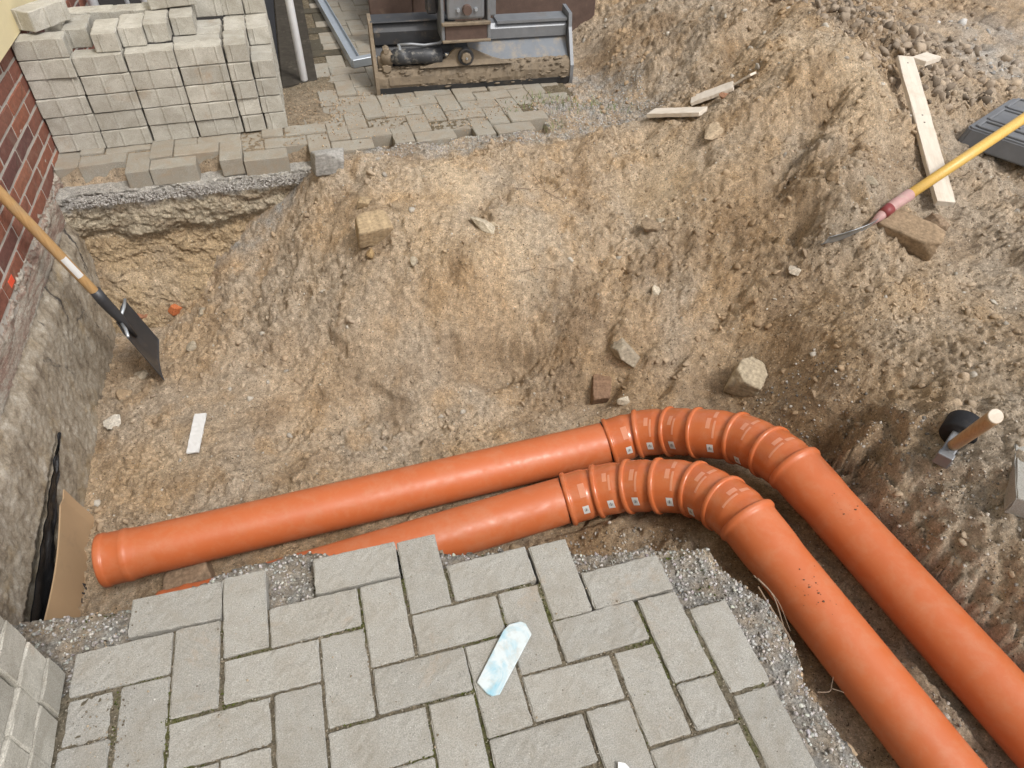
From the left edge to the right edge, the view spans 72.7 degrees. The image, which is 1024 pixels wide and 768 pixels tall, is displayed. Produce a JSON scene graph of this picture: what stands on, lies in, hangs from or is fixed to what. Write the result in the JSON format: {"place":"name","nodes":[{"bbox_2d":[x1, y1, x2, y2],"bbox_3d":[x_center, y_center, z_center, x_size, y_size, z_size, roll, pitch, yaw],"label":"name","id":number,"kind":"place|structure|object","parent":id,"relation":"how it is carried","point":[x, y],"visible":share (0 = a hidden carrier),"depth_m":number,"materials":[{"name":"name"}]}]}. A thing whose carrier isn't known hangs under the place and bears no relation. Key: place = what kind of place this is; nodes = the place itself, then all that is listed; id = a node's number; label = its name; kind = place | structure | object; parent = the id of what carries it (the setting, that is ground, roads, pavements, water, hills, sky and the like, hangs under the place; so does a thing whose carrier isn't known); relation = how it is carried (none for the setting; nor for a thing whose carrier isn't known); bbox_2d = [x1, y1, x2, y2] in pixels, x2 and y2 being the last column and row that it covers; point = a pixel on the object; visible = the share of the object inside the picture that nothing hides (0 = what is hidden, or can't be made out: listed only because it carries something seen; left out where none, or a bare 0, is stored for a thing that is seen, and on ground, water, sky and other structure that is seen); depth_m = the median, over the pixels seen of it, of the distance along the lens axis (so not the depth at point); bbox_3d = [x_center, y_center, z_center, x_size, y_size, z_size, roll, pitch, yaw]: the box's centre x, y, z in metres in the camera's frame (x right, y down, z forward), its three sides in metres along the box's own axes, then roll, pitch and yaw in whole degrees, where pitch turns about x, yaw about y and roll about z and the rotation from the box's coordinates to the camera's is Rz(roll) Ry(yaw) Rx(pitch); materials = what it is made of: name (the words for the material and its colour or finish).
{"place":"outdoors","nodes":[
{"label":"outdoors","id":0,"kind":"place"},
{"bbox_2d":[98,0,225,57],"bbox_3d":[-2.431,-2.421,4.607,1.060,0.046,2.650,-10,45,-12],"label":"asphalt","id":1,"kind":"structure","parent":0,"point":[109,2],"depth_m":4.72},
{"bbox_2d":[55,161,311,334],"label":"trench wall","id":2,"kind":"structure","parent":0,"point":[155,260],"depth_m":3.28,"materials":[{"name":"soil"}]},
{"bbox_2d":[55,534,816,767],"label":"paved path","id":3,"kind":"structure","parent":0,"point":[193,617],"depth_m":1.45,"materials":[{"name":"concrete"}]},
{"bbox_2d":[55,517,778,767],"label":"joint crumbs","id":4,"kind":"object","parent":3,"relation":"on","point":[482,725],"visible":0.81,"depth_m":1.44,"materials":[{"name":"soil"}]},
{"bbox_2d":[477,622,530,695],"bbox_3d":[-0.016,0.578,1.477,0.058,0.009,0.171,21,47,19],"label":"board scrap","id":5,"kind":"object","parent":3,"relation":"on","point":[504,658],"visible":1,"depth_m":1.47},
{"bbox_2d":[10,0,1023,767],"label":"ground","id":6,"kind":"structure","parent":0,"point":[546,314],"depth_m":2.84,"materials":[{"name":"soil"}]},
{"bbox_2d":[26,753,50,767],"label":"loose paver","id":7,"kind":"object","parent":6,"relation":"on","point":[34,761],"visible":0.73,"depth_m":1.26,"materials":[{"name":"concrete"}]},
{"bbox_2d":[0,738,28,767],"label":"loose paver","id":8,"kind":"object","parent":7,"relation":"on","point":[13,754],"visible":1,"depth_m":1.20,"materials":[{"name":"concrete"}]},
{"bbox_2d":[28,705,57,766],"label":"loose paver","id":9,"kind":"object","parent":6,"relation":"on","point":[44,735],"visible":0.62,"depth_m":1.31,"materials":[{"name":"concrete"}]},
{"bbox_2d":[4,688,38,752],"bbox_3d":[-0.976,0.628,1.239,0.199,0.081,0.095,-12,46,-14],"label":"loose paver","id":10,"kind":"object","parent":9,"relation":"on","point":[19,728],"visible":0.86,"depth_m":1.25,"materials":[{"name":"concrete"}]},
{"bbox_2d":[0,678,13,733],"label":"loose paver","id":11,"kind":"object","parent":10,"relation":"on","point":[6,693],"visible":1,"depth_m":1.22,"materials":[{"name":"concrete"}]},
{"bbox_2d":[37,657,65,717],"bbox_3d":[-1.003,0.619,1.362,0.198,0.080,0.094,-11,45,-13],"label":"loose paver","id":12,"kind":"object","parent":6,"relation":"on","point":[52,685],"visible":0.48,"depth_m":1.37,"materials":[{"name":"concrete"}]},
{"bbox_2d":[11,642,45,701],"bbox_3d":[-1.004,0.566,1.302,0.199,0.081,0.095,-11,46,-13],"label":"loose paver","id":13,"kind":"object","parent":12,"relation":"on","point":[30,673],"visible":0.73,"depth_m":1.32,"materials":[{"name":"concrete"}]},
{"bbox_2d":[0,620,25,685],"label":"loose paver","id":14,"kind":"object","parent":13,"relation":"on","point":[12,642],"visible":0.96,"depth_m":1.26,"materials":[{"name":"concrete"}]},
{"bbox_2d":[0,0,116,624],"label":"brick house","id":15,"kind":"structure","parent":6,"relation":"on","point":[58,335],"depth_m":2.64,"materials":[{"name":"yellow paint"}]},
{"bbox_2d":[30,432,60,621],"bbox_3d":[-1.554,0.491,2.359,0.024,0.189,0.740,-11,45,-12],"label":"plastic foil","id":16,"kind":"object","parent":15,"relation":"hanging from","point":[44,576],"visible":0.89,"depth_m":2.28,"materials":[{"name":"black plastic"}]},
{"bbox_2d":[44,489,93,619],"bbox_3d":[-1.489,0.647,2.398,0.071,0.302,0.531,-11,45,-13],"label":"cardboard sheet","id":17,"kind":"object","parent":6,"relation":"on","point":[76,526],"visible":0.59,"depth_m":2.36,"materials":[{"name":"brown cardboard"}]},
{"bbox_2d":[0,185,163,379],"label":"shovel","id":18,"kind":"object","parent":6,"relation":"on","point":[140,335],"visible":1,"depth_m":2.77,"materials":[{"name":"paint"}]},
{"bbox_2d":[116,3,160,13],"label":"loose paver","id":19,"kind":"object","parent":6,"relation":"on","point":[139,9],"visible":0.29,"depth_m":3.16,"materials":[{"name":"concrete"}]},
{"bbox_2d":[89,3,136,20],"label":"loose paver","id":20,"kind":"object","parent":19,"relation":"on","point":[113,12],"visible":0.42,"depth_m":3.13,"materials":[{"name":"concrete"}]},
{"bbox_2d":[63,171,310,209],"bbox_3d":[-1.438,-0.876,3.146,1.067,0.055,0.022,-10,45,-12],"label":"gravel layer","id":21,"kind":"object","parent":6,"relation":"on","point":[123,199],"visible":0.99,"depth_m":3.13,"materials":[{"name":"gravel"}]},
{"bbox_2d":[162,561,215,589],"bbox_3d":[-1.053,0.651,2.285,0.162,0.156,0.127,-17,47,-18],"label":"stone","id":22,"kind":"object","parent":6,"relation":"on","point":[188,574],"visible":0.44,"depth_m":2.23,"materials":[{"name":"brown stone"}]},
{"bbox_2d":[186,413,206,453],"bbox_3d":[-1.251,0.194,2.761,0.050,0.013,0.204,-5,47,-7],"label":"white strip","id":23,"kind":"object","parent":6,"relation":"on","point":[196,433],"visible":1,"depth_m":2.75,"materials":[{"name":"plastic"}]},
{"bbox_2d":[264,0,279,70],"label":"rubber strip","id":24,"kind":"object","parent":6,"relation":"on","point":[270,8],"visible":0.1,"depth_m":4.50,"materials":[{"name":"black rubber"}]},
{"bbox_2d":[54,0,569,187],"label":"paved yard","id":25,"kind":"structure","parent":6,"relation":"on","point":[158,164],"depth_m":3.43,"materials":[{"name":"concrete"}]},
{"bbox_2d":[52,130,105,152],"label":"loose paver","id":26,"kind":"object","parent":25,"relation":"on","point":[65,143],"visible":0.61,"depth_m":3.15,"materials":[{"name":"concrete"}]},
{"bbox_2d":[45,109,99,135],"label":"loose paver","id":27,"kind":"object","parent":26,"relation":"on","point":[84,123],"visible":0.63,"depth_m":3.09,"materials":[{"name":"concrete"}]},
{"bbox_2d":[36,94,91,118],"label":"loose paver","id":28,"kind":"object","parent":27,"relation":"on","point":[62,107],"visible":0.66,"depth_m":3.03,"materials":[{"name":"concrete"}]},
{"bbox_2d":[28,76,85,99],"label":"loose paver","id":29,"kind":"object","parent":28,"relation":"on","point":[55,88],"visible":0.65,"depth_m":2.98,"materials":[{"name":"concrete"}]},
{"bbox_2d":[18,51,77,80],"bbox_3d":[-1.961,-1.351,2.956,0.203,0.080,0.104,-10,45,-12],"label":"loose paver","id":30,"kind":"object","parent":29,"relation":"on","point":[46,69],"visible":0.66,"depth_m":2.92,"materials":[{"name":"concrete"}]},
{"bbox_2d":[11,31,72,60],"bbox_3d":[-1.960,-1.410,2.902,0.202,0.081,0.104,-12,46,-13],"label":"loose paver","id":31,"kind":"object","parent":30,"relation":"on","point":[41,46],"visible":0.94,"depth_m":2.87,"materials":[{"name":"concrete"}]},
{"bbox_2d":[11,0,70,32],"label":"loose paver","id":32,"kind":"object","parent":31,"relation":"on","point":[37,16],"visible":1,"depth_m":2.88,"materials":[{"name":"concrete"}]},
{"bbox_2d":[101,122,153,147],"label":"loose paver","id":33,"kind":"object","parent":25,"relation":"on","point":[130,136],"visible":0.63,"depth_m":3.19,"materials":[{"name":"concrete"}]},
{"bbox_2d":[94,108,146,130],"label":"loose paver","id":34,"kind":"object","parent":33,"relation":"on","point":[121,119],"visible":0.65,"depth_m":3.14,"materials":[{"name":"concrete"}]},
{"bbox_2d":[87,89,141,112],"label":"loose paver","id":35,"kind":"object","parent":34,"relation":"on","point":[113,102],"visible":0.62,"depth_m":3.08,"materials":[{"name":"concrete"}]},
{"bbox_2d":[80,68,135,94],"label":"loose paver","id":36,"kind":"object","parent":35,"relation":"on","point":[108,83],"visible":0.65,"depth_m":3.02,"materials":[{"name":"concrete"}]},
{"bbox_2d":[71,47,127,75],"bbox_3d":[-1.775,-1.393,3.004,0.203,0.081,0.104,-12,46,-14],"label":"loose paver","id":37,"kind":"object","parent":36,"relation":"on","point":[89,62],"visible":0.84,"depth_m":2.97,"materials":[{"name":"concrete"}]},
{"bbox_2d":[61,14,93,48],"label":"loose paver","id":38,"kind":"object","parent":37,"relation":"on","point":[76,29],"visible":0.73,"depth_m":2.98,"materials":[{"name":"concrete"}]},
{"bbox_2d":[90,18,121,52],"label":"loose paver","id":39,"kind":"object","parent":37,"relation":"on","point":[104,35],"visible":0.89,"depth_m":2.95,"materials":[{"name":"concrete"}]},
{"bbox_2d":[150,118,198,140],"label":"loose paver","id":40,"kind":"object","parent":25,"relation":"on","point":[172,131],"visible":0.64,"depth_m":3.24,"materials":[{"name":"concrete"}]},
{"bbox_2d":[144,102,193,125],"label":"loose paver","id":41,"kind":"object","parent":40,"relation":"on","point":[170,114],"visible":0.67,"depth_m":3.18,"materials":[{"name":"concrete"}]},
{"bbox_2d":[137,81,188,107],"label":"loose paver","id":42,"kind":"object","parent":41,"relation":"on","point":[159,97],"visible":0.63,"depth_m":3.13,"materials":[{"name":"concrete"}]},
{"bbox_2d":[130,66,182,89],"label":"loose paver","id":43,"kind":"object","parent":42,"relation":"on","point":[156,78],"visible":0.66,"depth_m":3.07,"materials":[{"name":"concrete"}]},
{"bbox_2d":[124,42,177,71],"bbox_3d":[-1.579,-1.433,3.050,0.203,0.081,0.104,-12,46,-13],"label":"loose paver","id":44,"kind":"object","parent":43,"relation":"on","point":[151,57],"visible":0.91,"depth_m":3.02,"materials":[{"name":"concrete"}]},
{"bbox_2d":[117,13,147,46],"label":"loose paver","id":45,"kind":"object","parent":44,"relation":"on","point":[130,30],"visible":0.85,"depth_m":3.01,"materials":[{"name":"concrete"}]},
{"bbox_2d":[142,9,172,42],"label":"loose paver","id":46,"kind":"object","parent":44,"relation":"on","point":[157,26],"visible":0.95,"depth_m":3.05,"materials":[{"name":"concrete"}]},
{"bbox_2d":[196,110,243,136],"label":"loose paver","id":47,"kind":"object","parent":25,"relation":"on","point":[221,126],"visible":0.75,"depth_m":3.29,"materials":[{"name":"concrete"}]},
{"bbox_2d":[191,93,238,120],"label":"loose paver","id":48,"kind":"object","parent":47,"relation":"on","point":[215,110],"visible":0.77,"depth_m":3.23,"materials":[{"name":"concrete"}]},
{"bbox_2d":[185,77,234,103],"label":"loose paver","id":49,"kind":"object","parent":48,"relation":"on","point":[210,92],"visible":0.81,"depth_m":3.17,"materials":[{"name":"concrete"}]},
{"bbox_2d":[180,58,229,85],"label":"loose paver","id":50,"kind":"object","parent":49,"relation":"on","point":[205,74],"visible":0.77,"depth_m":3.12,"materials":[{"name":"concrete"}]},
{"bbox_2d":[172,33,220,43],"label":"loose paver","id":51,"kind":"object","parent":50,"relation":"on","point":[193,38],"visible":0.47,"depth_m":3.12,"materials":[{"name":"concrete"}]},
{"bbox_2d":[173,38,225,66],"bbox_3d":[-1.390,-1.476,3.099,0.203,0.080,0.104,-12,46,-13],"label":"loose paver","id":52,"kind":"object","parent":50,"relation":"on","point":[199,52],"visible":1,"depth_m":3.07,"materials":[{"name":"concrete"}]},
{"bbox_2d":[242,107,265,131],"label":"loose paver","id":53,"kind":"object","parent":25,"relation":"on","point":[254,122],"visible":0.59,"depth_m":3.32,"materials":[{"name":"concrete"}]},
{"bbox_2d":[237,91,261,115],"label":"loose paver","id":54,"kind":"object","parent":53,"relation":"on","point":[249,106],"visible":0.52,"depth_m":3.27,"materials":[{"name":"concrete"}]},
{"bbox_2d":[232,71,257,98],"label":"loose paver","id":55,"kind":"object","parent":54,"relation":"on","point":[245,89],"visible":0.69,"depth_m":3.21,"materials":[{"name":"concrete"}]},
{"bbox_2d":[226,51,253,80],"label":"loose paver","id":56,"kind":"object","parent":55,"relation":"on","point":[240,71],"visible":0.66,"depth_m":3.15,"materials":[{"name":"concrete"}]},
{"bbox_2d":[175,25,223,47],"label":"loose paver","id":57,"kind":"object","parent":56,"relation":"on","point":[208,30],"visible":0.31,"depth_m":3.20,"materials":[{"name":"concrete"}]},
{"bbox_2d":[169,5,196,35],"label":"loose paver","id":58,"kind":"object","parent":57,"relation":"on","point":[183,20],"visible":0.85,"depth_m":3.12,"materials":[{"name":"concrete"}]},
{"bbox_2d":[147,0,195,9],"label":"loose paver","id":59,"kind":"object","parent":58,"relation":"on","point":[157,4],"visible":1,"depth_m":3.14,"materials":[{"name":"concrete"}]},
{"bbox_2d":[222,29,249,62],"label":"loose paver","id":60,"kind":"object","parent":56,"relation":"on","point":[235,45],"visible":1,"depth_m":3.11,"materials":[{"name":"concrete"}]},
{"bbox_2d":[264,98,287,128],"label":"loose paver","id":61,"kind":"object","parent":25,"relation":"on","point":[274,120],"visible":0.61,"depth_m":3.35,"materials":[{"name":"concrete"}]},
{"bbox_2d":[259,91,283,112],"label":"loose paver","id":62,"kind":"object","parent":61,"relation":"on","point":[271,103],"visible":0.63,"depth_m":3.29,"materials":[{"name":"concrete"}]},
{"bbox_2d":[254,68,279,95],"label":"loose paver","id":63,"kind":"object","parent":62,"relation":"on","point":[267,86],"visible":0.7,"depth_m":3.23,"materials":[{"name":"concrete"}]},
{"bbox_2d":[250,45,276,77],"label":"loose paver","id":64,"kind":"object","parent":63,"relation":"on","point":[263,61],"visible":1,"depth_m":3.19,"materials":[{"name":"concrete"}]},
{"bbox_2d":[251,38,274,55],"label":"loose paver","id":65,"kind":"object","parent":64,"relation":"on","point":[264,45],"visible":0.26,"depth_m":3.31,"materials":[{"name":"concrete"}]},
{"bbox_2d":[245,14,270,44],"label":"loose paver","id":66,"kind":"object","parent":65,"relation":"on","point":[257,28],"visible":0.99,"depth_m":3.28,"materials":[{"name":"concrete"}]},
{"bbox_2d":[246,5,269,29],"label":"loose paver","id":67,"kind":"object","parent":66,"relation":"on","point":[261,13],"visible":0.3,"depth_m":3.39,"materials":[{"name":"concrete"}]},
{"bbox_2d":[242,0,265,13],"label":"loose paver","id":68,"kind":"object","parent":67,"relation":"on","point":[254,6],"visible":0.98,"depth_m":3.35,"materials":[{"name":"concrete"}]},
{"bbox_2d":[274,0,316,87],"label":"drain slab","id":69,"kind":"structure","parent":25,"relation":"on","point":[290,75],"depth_m":4.17,"materials":[{"name":"concrete"}]},
{"bbox_2d":[285,0,307,81],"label":"white post","id":70,"kind":"object","parent":69,"relation":"on","point":[292,18],"visible":1,"depth_m":3.64,"materials":[{"name":"white plastic"}]},
{"bbox_2d":[315,0,376,67],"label":"steel channel","id":71,"kind":"object","parent":25,"relation":"on","point":[353,57],"visible":0.81,"depth_m":4.25,"materials":[{"name":"silver metal"}]},
{"bbox_2d":[283,71,584,150],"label":"yard crumbs","id":72,"kind":"object","parent":25,"relation":"on","point":[300,118],"visible":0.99,"depth_m":3.54,"materials":[{"name":"soil"}]},
{"bbox_2d":[366,0,595,95],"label":"excavator","id":73,"kind":"object","parent":25,"relation":"on","point":[426,45],"visible":1,"depth_m":3.71,"materials":[{"name":"metal"}]},
{"bbox_2d":[310,147,343,176],"bbox_3d":[-0.820,-0.999,3.106,0.152,0.115,0.091,-17,47,-18],"label":"concrete lump","id":74,"kind":"object","parent":6,"relation":"on","point":[329,161],"visible":0.99,"depth_m":3.08,"materials":[{"name":"concrete"}]},
{"bbox_2d":[355,209,393,247],"bbox_3d":[-0.576,-0.648,2.889,0.152,0.101,0.116,-15,66,-16],"label":"stone","id":75,"kind":"object","parent":6,"relation":"on","point":[374,227],"visible":0.97,"depth_m":2.85,"materials":[{"name":"beige stone"}]},
{"bbox_2d":[18,72,862,767],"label":"gravel bedding","id":76,"kind":"object","parent":6,"relation":"on","point":[686,594],"visible":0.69,"depth_m":1.62,"materials":[{"name":"gravel"}]},
{"bbox_2d":[470,217,495,233],"bbox_3d":[-0.115,-0.659,2.906,0.147,0.058,0.058,32,61,6],"label":"stone","id":77,"kind":"object","parent":6,"relation":"on","point":[484,225],"visible":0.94,"depth_m":2.89,"materials":[{"name":"beige stone"}]},
{"bbox_2d":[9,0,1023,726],"bbox_3d":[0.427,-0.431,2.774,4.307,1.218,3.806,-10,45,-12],"label":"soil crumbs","id":78,"kind":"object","parent":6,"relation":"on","point":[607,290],"visible":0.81,"depth_m":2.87,"materials":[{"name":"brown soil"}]},
{"bbox_2d":[91,406,1023,767],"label":"drain pipe","id":79,"kind":"object","parent":6,"relation":"on","point":[971,664],"visible":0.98,"depth_m":2.21,"materials":[{"name":"orange plastic"}]},
{"bbox_2d":[156,457,987,767],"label":"drain pipe","id":80,"kind":"object","parent":6,"relation":"on","point":[910,725],"visible":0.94,"depth_m":1.97,"materials":[{"name":"orange plastic"}]},
{"bbox_2d":[590,374,611,404],"bbox_3d":[0.366,0.021,2.880,0.083,0.076,0.144,4,58,-6],"label":"brick fragment","id":81,"kind":"object","parent":6,"relation":"on","point":[600,389],"visible":0.98,"depth_m":2.85,"materials":[{"name":"brick"}]},
{"bbox_2d":[610,338,639,367],"bbox_3d":[0.465,-0.140,2.856,0.126,0.102,0.166,-22,49,-23],"label":"stone","id":82,"kind":"object","parent":6,"relation":"on","point":[622,349],"visible":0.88,"depth_m":2.82,"materials":[{"name":"beige stone"}]},
{"bbox_2d":[646,106,707,117],"bbox_3d":[0.753,-1.242,3.182,0.266,0.021,0.088,16,43,38],"label":"lath offcut","id":83,"kind":"object","parent":6,"relation":"on","point":[677,112],"visible":1,"depth_m":3.16,"materials":[{"name":"beige wood"}]},
{"bbox_2d":[690,81,733,105],"bbox_3d":[0.921,-1.337,3.202,0.197,0.019,0.088,-12,38,27],"label":"lath offcut","id":84,"kind":"object","parent":6,"relation":"on","point":[709,94],"visible":0.97,"depth_m":3.19,"materials":[{"name":"beige wood"}]},
{"bbox_2d":[704,122,723,139],"bbox_3d":[0.864,-1.090,3.016,0.080,0.037,0.135,39,66,25],"label":"stone","id":85,"kind":"object","parent":6,"relation":"on","point":[714,130],"visible":1,"depth_m":3.00,"materials":[{"name":"beige stone"}]},
{"bbox_2d":[723,357,767,396],"bbox_3d":[0.910,-0.019,2.692,0.118,0.130,0.133,30,57,13],"label":"stone","id":86,"kind":"object","parent":6,"relation":"on","point":[749,375],"visible":0.98,"depth_m":2.65,"materials":[{"name":"beige stone"}]},
{"bbox_2d":[565,348,1023,766],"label":"trench grit","id":87,"kind":"object","parent":6,"relation":"on","point":[905,505],"visible":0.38,"depth_m":2.07,"materials":[{"name":"gravel"}]},
{"bbox_2d":[780,0,1016,110],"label":"dark soil lumps","id":88,"kind":"object","parent":6,"relation":"on","point":[919,42],"visible":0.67,"depth_m":3.61,"materials":[{"name":"brown soil"}]},
{"bbox_2d":[877,210,945,260],"bbox_3d":[1.515,-0.570,2.675,0.241,0.127,0.103,30,70,17],"label":"stone","id":89,"kind":"object","parent":6,"relation":"on","point":[920,238],"visible":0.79,"depth_m":2.63,"materials":[{"name":"brown stone"}]},
{"bbox_2d":[819,113,1023,243],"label":"spade","id":90,"kind":"object","parent":6,"relation":"on","point":[889,208],"visible":0.94,"depth_m":2.67,"materials":[{"name":"wood"}]},
{"bbox_2d":[896,52,955,206],"bbox_3d":[1.792,-1.153,3.046,0.203,0.266,1.024,11,45,10],"label":"lath","id":91,"kind":"object","parent":6,"relation":"on","point":[942,193],"visible":0.98,"depth_m":3.01,"materials":[{"name":"beige wood"}]},
{"bbox_2d":[866,0,1023,135],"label":"clods","id":92,"kind":"object","parent":6,"relation":"on","point":[963,22],"visible":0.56,"depth_m":3.95,"materials":[{"name":"soil"}]},
{"bbox_2d":[932,409,1003,468],"bbox_3d":[1.234,0.106,1.882,0.099,0.324,0.290,32,52,28],"label":"paving mallet","id":93,"kind":"object","parent":6,"relation":"on","point":[958,429],"visible":0.98,"depth_m":1.95,"materials":[{"name":"black rubber"}]},
{"bbox_2d":[958,98,1023,166],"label":"plastic pad","id":94,"kind":"object","parent":6,"relation":"on","point":[1009,147],"visible":0.86,"depth_m":3.29,"materials":[{"name":"grey plastic"}]},
{"bbox_2d":[1004,443,1023,517],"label":"concrete slab","id":95,"kind":"object","parent":6,"relation":"on","point":[1014,499],"depth_m":1.82,"materials":[{"name":"grey concrete"}]},
{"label":"loose paver","id":96,"kind":"object","parent":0,"visible":0},
{"bbox_2d":[223,16,248,44],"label":"loose paver","id":97,"kind":"object","parent":96,"relation":"on","point":[235,23],"visible":0.59,"depth_m":3.27,"materials":[{"name":"concrete"}]},
{"bbox_2d":[224,9,245,16],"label":"loose paver","id":98,"kind":"object","parent":97,"relation":"on","point":[244,14],"visible":0.2,"depth_m":3.36,"materials":[{"name":"concrete"}]},
{"bbox_2d":[193,0,223,17],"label":"loose paver","id":99,"kind":"object","parent":98,"relation":"on","point":[207,8],"visible":0.56,"depth_m":3.30,"materials":[{"name":"concrete"}]},
{"bbox_2d":[220,0,243,14],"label":"loose paver","id":100,"kind":"object","parent":98,"relation":"on","point":[232,7],"visible":0.84,"depth_m":3.33,"materials":[{"name":"concrete"}]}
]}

